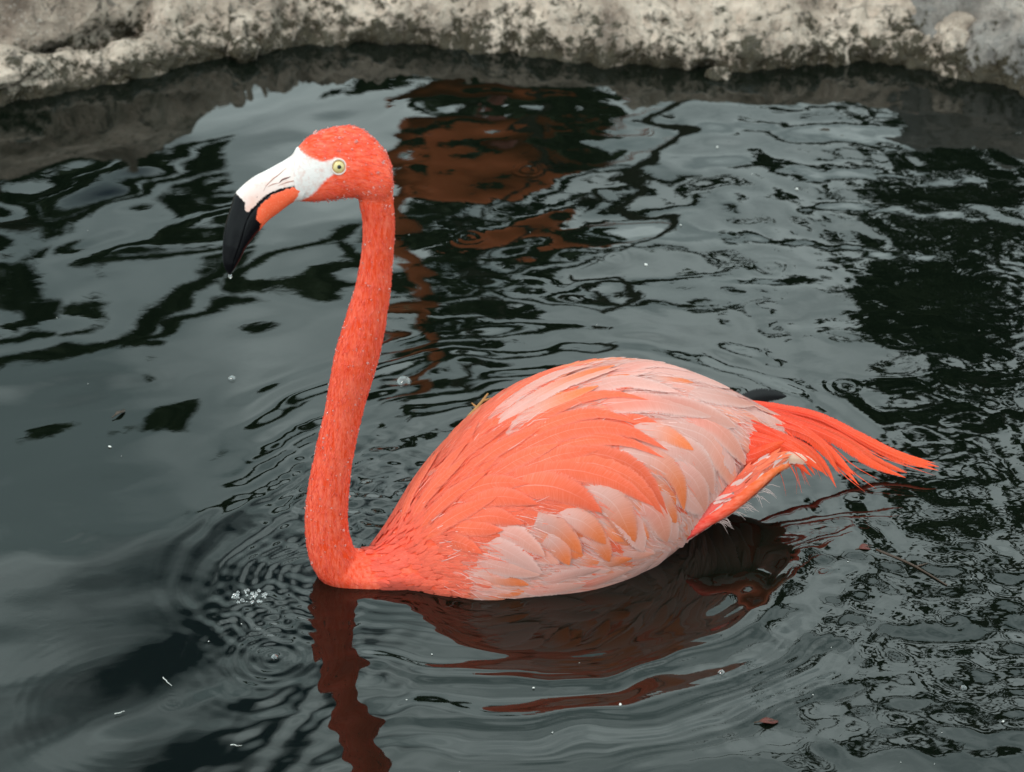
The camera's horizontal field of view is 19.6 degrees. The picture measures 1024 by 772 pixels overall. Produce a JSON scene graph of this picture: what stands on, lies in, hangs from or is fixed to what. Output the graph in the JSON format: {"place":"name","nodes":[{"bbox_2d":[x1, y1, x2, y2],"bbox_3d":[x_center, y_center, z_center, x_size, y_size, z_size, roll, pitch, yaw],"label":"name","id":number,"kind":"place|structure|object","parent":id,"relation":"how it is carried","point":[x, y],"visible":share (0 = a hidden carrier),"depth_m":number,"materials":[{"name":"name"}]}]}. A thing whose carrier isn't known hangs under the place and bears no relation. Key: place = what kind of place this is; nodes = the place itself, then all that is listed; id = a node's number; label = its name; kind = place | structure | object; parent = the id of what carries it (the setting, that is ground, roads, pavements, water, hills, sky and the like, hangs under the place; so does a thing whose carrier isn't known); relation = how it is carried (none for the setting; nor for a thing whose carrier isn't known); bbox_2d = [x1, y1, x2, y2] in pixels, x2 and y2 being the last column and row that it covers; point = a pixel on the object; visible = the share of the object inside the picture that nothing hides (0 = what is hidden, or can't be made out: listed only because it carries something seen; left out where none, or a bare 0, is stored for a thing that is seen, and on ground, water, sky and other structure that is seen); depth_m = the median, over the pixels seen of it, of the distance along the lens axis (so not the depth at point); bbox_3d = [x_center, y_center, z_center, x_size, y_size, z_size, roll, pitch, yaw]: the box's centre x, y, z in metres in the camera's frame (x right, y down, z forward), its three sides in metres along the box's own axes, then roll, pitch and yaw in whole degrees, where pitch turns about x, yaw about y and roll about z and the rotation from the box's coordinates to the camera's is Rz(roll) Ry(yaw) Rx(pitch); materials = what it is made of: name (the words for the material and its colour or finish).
{"place":"outdoors","nodes":[
{"label":"outdoors","id":0,"kind":"place"},
{"bbox_2d":[0,41,1023,771],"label":"water","id":1,"kind":"structure","parent":0,"point":[866,277],"depth_m":3.20,"materials":[{"name":"grey liquid"}]},
{"bbox_2d":[112,409,124,417],"bbox_3d":[-0.419,0.029,3.159,0.005,0.003,0.020,23,39,32],"label":"fallen leaf","id":2,"kind":"object","parent":1,"relation":"on","point":[119,412],"visible":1,"depth_m":3.16,"materials":[{"name":"plant"}]},
{"bbox_2d":[227,36,260,62],"bbox_3d":[-0.352,-0.440,3.892,0.044,0.039,0.036,0,32,0],"label":"stone","id":3,"kind":"object","parent":1,"relation":"on","point":[241,49],"visible":1,"depth_m":3.88,"materials":[{"name":"grey stone"}]},
{"bbox_2d":[231,589,266,603],"bbox_3d":[-0.255,0.204,2.881,0.034,0.003,0.023,0,32,0],"label":"foam patch","id":4,"kind":"object","parent":1,"relation":"on","point":[251,593],"visible":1,"depth_m":2.88,"materials":[{"name":"white liquid"}]},
{"bbox_2d":[223,124,937,599],"bbox_3d":[0.082,-0.027,2.886,0.730,0.580,0.232,-11,34,-17],"label":"flamingo","id":5,"kind":"object","parent":1,"relation":"on","point":[583,476],"visible":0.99,"depth_m":2.86,"materials":[{"name":"red"}]},
{"bbox_2d":[467,393,490,415],"bbox_3d":[-0.037,0.021,3.171,0.013,0.005,0.049,18,36,26],"label":"twig","id":6,"kind":"object","parent":5,"relation":"on","point":[484,399],"visible":0.8,"depth_m":3.17,"materials":[{"name":"brown wood"}]},
{"bbox_2d":[704,66,731,80],"bbox_3d":[0.267,-0.404,3.851,0.034,0.024,0.026,15,35,23],"label":"stone","id":7,"kind":"object","parent":1,"relation":"on","point":[717,73],"visible":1,"depth_m":3.84,"materials":[{"name":"grey stone"}]},
{"bbox_2d":[754,717,777,723],"bbox_3d":[0.233,0.307,2.714,0.023,0.003,0.008,-3,32,-5],"label":"fallen leaf","id":8,"kind":"object","parent":1,"relation":"on","point":[768,720],"visible":1,"depth_m":2.71,"materials":[{"name":"plant"}]},
{"bbox_2d":[855,543,871,549],"bbox_3d":[0.350,0.161,2.948,0.019,0.003,0.010,-9,33,-15],"label":"fallen leaf","id":9,"kind":"object","parent":1,"relation":"on","point":[863,546],"visible":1,"depth_m":2.95,"materials":[{"name":"pink plant"}]},
{"bbox_2d":[876,548,946,585],"bbox_3d":[0.399,0.176,2.925,0.087,0.003,0.017,26,41,35],"label":"twig","id":10,"kind":"object","parent":1,"relation":"on","point":[905,561],"visible":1,"depth_m":2.92,"materials":[{"name":"brown wood"}]},
{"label":"ground","id":11,"kind":"structure","parent":0,"visible":0},
{"bbox_2d":[0,0,147,53],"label":"boulder","id":12,"kind":"object","parent":11,"relation":"on","point":[44,26],"visible":0.19,"depth_m":3.86,"materials":[{"name":"grey stone"}]},
{"bbox_2d":[0,19,224,106],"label":"rock ledge","id":13,"kind":"object","parent":11,"relation":"on","point":[148,54],"visible":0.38,"depth_m":3.83,"materials":[{"name":"grey stone"}]},
{"bbox_2d":[0,44,47,88],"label":"stone","id":14,"kind":"object","parent":13,"relation":"on","point":[17,64],"visible":1,"depth_m":3.77,"materials":[{"name":"grey stone"}]},
{"bbox_2d":[135,0,640,68],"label":"bank rock","id":15,"kind":"object","parent":11,"relation":"on","point":[595,33],"visible":0.4,"depth_m":3.91,"materials":[{"name":"grey stone"}]},
{"bbox_2d":[611,0,975,80],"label":"bank rock","id":16,"kind":"object","parent":11,"relation":"on","point":[747,36],"visible":0.48,"depth_m":3.88,"materials":[{"name":"grey stone"}]},
{"bbox_2d":[908,0,1023,96],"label":"bank rock","id":17,"kind":"object","parent":11,"relation":"on","point":[993,51],"visible":0.34,"depth_m":3.83,"materials":[{"name":"grey stone"}]}
]}

